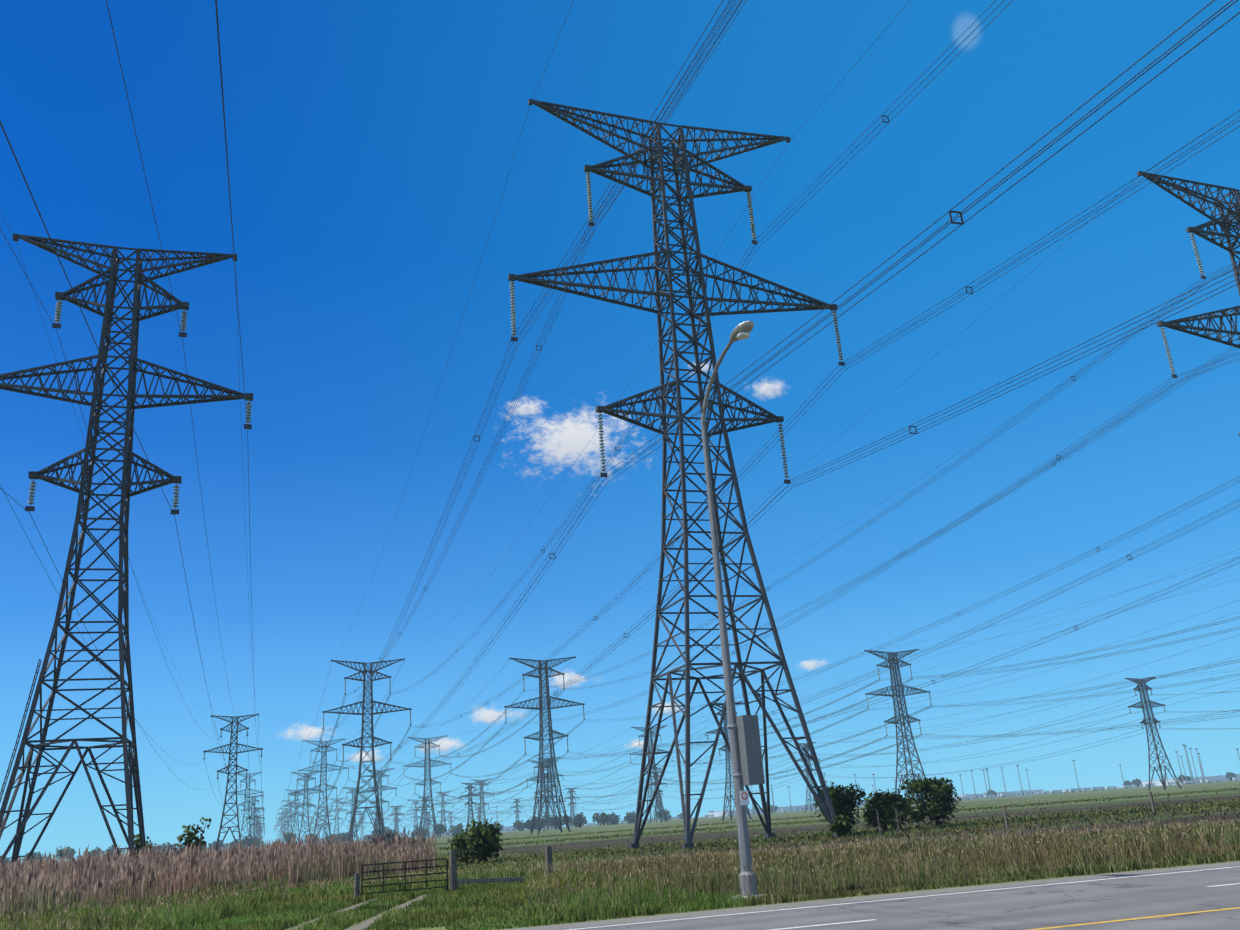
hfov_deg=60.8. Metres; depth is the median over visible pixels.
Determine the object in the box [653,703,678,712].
cloud
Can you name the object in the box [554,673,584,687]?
cloud
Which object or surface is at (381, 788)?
pylon
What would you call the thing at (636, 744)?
cloud
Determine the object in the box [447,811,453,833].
pylon
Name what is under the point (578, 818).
tree clump
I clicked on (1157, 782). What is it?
warehouse
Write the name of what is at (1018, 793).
warehouse
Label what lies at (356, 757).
cloud
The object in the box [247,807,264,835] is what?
pylon
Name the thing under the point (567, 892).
verge grass
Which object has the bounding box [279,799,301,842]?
pylon
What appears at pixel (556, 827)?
tree line
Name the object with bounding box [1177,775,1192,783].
tree
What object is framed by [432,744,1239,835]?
yard masts
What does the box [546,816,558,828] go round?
tree clump
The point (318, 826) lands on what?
pylon
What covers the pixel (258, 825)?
pylon
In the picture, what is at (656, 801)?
pylon
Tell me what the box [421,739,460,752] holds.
cloud
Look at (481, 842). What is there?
gate shrub
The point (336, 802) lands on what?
pylon
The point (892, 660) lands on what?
pylon
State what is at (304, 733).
cloud
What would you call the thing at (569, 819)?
tree clump
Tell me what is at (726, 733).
pylon
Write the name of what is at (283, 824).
pylon
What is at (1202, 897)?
road
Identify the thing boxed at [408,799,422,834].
pylon
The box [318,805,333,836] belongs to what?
pylon
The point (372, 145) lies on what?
sky
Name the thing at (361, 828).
pylon
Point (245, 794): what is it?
pylon
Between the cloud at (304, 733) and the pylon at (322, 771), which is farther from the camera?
the cloud at (304, 733)
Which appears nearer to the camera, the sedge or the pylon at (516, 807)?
the sedge
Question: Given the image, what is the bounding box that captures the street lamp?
[701,320,764,901]
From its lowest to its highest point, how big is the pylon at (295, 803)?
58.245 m
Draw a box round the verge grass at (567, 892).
[0,814,1239,929]
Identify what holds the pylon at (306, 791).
on the ground at (962, 814)
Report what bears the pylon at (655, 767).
on the ground at (962, 814)
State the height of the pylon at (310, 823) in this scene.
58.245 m
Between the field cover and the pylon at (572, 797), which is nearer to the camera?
the field cover
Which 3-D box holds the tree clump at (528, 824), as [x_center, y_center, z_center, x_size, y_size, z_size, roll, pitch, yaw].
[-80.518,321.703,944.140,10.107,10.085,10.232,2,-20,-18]
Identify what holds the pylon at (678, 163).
on the ground at (962, 814)
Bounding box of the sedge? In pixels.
[0,871,289,929]
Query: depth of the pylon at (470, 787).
867.58 m
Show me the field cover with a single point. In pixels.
(1038, 820)
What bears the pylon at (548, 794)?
on the ground at (962, 814)
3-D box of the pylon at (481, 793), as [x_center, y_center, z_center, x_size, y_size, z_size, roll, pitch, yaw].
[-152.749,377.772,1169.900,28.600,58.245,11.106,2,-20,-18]
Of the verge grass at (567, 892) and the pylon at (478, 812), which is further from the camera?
the pylon at (478, 812)
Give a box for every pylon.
[0,233,252,862]
[203,714,262,849]
[231,772,263,848]
[241,795,264,847]
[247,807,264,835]
[252,815,264,848]
[255,820,264,846]
[274,817,286,842]
[275,813,289,843]
[277,807,293,844]
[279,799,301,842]
[282,788,309,844]
[288,770,323,844]
[298,738,348,845]
[304,815,317,833]
[311,811,321,839]
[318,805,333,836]
[322,658,411,841]
[326,797,347,834]
[340,786,366,842]
[357,816,366,840]
[362,768,396,840]
[389,806,403,836]
[390,805,403,835]
[403,735,450,838]
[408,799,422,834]
[417,796,432,836]
[432,790,453,835]
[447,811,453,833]
[459,782,480,829]
[471,778,494,824]
[473,806,481,821]
[504,656,584,833]
[508,99,846,849]
[510,798,522,830]
[527,760,556,829]
[535,757,563,830]
[564,787,579,827]
[629,725,672,822]
[650,771,666,821]
[706,701,751,820]
[796,742,819,812]
[864,649,931,803]
[1125,677,1181,790]
[1137,171,1239,436]
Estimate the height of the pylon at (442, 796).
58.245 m
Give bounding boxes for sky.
[0,0,1239,862]
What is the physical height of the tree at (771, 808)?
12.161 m
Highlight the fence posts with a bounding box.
[877,792,1155,837]
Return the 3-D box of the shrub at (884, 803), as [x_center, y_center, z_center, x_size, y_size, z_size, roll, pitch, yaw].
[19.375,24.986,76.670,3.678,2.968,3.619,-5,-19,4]
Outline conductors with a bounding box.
[0,0,1239,839]
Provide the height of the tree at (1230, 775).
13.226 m
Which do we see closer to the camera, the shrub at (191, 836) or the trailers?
the shrub at (191, 836)
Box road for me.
[287,861,1239,929]
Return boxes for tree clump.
[524,819,533,830]
[534,818,546,829]
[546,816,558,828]
[561,815,571,827]
[571,816,586,826]
[573,812,584,826]
[598,812,610,825]
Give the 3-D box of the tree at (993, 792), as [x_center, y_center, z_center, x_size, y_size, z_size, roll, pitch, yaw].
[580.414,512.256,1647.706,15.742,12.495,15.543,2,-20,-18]
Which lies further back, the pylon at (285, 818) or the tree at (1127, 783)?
the pylon at (285, 818)
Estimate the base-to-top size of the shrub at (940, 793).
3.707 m
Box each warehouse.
[417,825,553,837]
[707,801,871,816]
[952,789,1043,799]
[1132,774,1239,787]
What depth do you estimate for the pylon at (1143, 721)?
398.70 m
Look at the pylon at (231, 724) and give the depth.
321.20 m
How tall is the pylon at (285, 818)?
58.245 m
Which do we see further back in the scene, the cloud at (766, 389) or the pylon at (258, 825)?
the cloud at (766, 389)
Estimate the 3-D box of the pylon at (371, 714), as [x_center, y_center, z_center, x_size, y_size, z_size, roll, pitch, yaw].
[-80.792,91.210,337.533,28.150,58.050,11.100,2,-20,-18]
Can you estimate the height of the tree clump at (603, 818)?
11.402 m
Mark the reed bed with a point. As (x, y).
(26, 883)
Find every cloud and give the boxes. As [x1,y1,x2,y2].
[287,726,322,739]
[352,751,380,761]
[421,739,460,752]
[473,709,521,722]
[510,402,538,414]
[534,411,625,475]
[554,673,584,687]
[630,740,643,747]
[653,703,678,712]
[695,364,708,370]
[754,382,781,396]
[801,660,823,669]
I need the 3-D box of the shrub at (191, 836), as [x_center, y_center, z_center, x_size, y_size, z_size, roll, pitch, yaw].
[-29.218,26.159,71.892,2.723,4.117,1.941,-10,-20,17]
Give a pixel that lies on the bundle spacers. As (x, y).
(910, 433)
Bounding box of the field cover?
[297,787,1239,887]
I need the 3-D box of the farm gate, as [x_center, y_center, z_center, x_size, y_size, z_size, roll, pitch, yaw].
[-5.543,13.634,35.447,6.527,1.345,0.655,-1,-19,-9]
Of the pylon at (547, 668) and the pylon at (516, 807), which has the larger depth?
the pylon at (516, 807)
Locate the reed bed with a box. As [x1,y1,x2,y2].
[0,827,437,920]
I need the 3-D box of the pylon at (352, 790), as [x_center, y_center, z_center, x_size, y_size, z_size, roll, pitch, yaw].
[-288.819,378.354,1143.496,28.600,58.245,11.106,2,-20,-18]
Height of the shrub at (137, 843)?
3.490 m
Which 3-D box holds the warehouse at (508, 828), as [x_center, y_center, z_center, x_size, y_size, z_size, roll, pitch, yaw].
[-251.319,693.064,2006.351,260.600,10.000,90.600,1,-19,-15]
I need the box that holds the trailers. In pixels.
[586,777,1239,825]
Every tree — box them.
[770,805,777,812]
[988,789,996,796]
[1122,780,1131,787]
[1132,778,1141,786]
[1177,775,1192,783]
[1226,772,1236,780]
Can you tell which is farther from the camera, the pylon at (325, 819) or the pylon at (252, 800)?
the pylon at (325, 819)
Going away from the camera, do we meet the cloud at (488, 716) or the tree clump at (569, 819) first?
the tree clump at (569, 819)
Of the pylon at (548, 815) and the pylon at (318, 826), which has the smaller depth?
the pylon at (548, 815)
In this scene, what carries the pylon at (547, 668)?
on the ground at (962, 814)
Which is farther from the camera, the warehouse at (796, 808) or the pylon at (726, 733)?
the warehouse at (796, 808)
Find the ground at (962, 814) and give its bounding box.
[248,780,1239,929]
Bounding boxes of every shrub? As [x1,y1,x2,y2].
[127,834,150,853]
[174,817,210,851]
[443,818,502,862]
[813,782,865,833]
[829,814,850,836]
[861,788,910,830]
[899,776,960,825]
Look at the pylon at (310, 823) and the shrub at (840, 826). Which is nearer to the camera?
the shrub at (840, 826)
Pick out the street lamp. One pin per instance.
(746, 751)
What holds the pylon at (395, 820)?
on the ground at (962, 814)
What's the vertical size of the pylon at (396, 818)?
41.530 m
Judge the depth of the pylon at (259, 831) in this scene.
1595.07 m
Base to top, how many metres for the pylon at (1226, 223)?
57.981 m
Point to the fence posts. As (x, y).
(1149, 793)
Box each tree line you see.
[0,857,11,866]
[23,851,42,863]
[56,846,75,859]
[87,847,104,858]
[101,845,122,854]
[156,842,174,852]
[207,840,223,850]
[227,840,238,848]
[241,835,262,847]
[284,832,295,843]
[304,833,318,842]
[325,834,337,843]
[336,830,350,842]
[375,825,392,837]
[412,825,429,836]
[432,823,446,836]
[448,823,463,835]
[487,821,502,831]
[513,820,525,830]
[552,817,563,828]
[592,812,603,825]
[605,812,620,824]
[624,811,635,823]
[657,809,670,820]
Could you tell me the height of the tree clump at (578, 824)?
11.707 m
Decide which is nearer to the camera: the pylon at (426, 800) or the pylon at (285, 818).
the pylon at (426, 800)
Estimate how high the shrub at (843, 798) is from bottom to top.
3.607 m
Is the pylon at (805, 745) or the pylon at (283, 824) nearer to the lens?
the pylon at (805, 745)
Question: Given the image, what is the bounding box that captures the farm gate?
[354,846,552,896]
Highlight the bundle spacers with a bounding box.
[300,115,1239,804]
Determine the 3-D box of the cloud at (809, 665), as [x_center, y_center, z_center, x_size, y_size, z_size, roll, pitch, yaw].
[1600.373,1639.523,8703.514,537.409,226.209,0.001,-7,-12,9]
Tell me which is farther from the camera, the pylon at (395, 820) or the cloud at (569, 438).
the cloud at (569, 438)

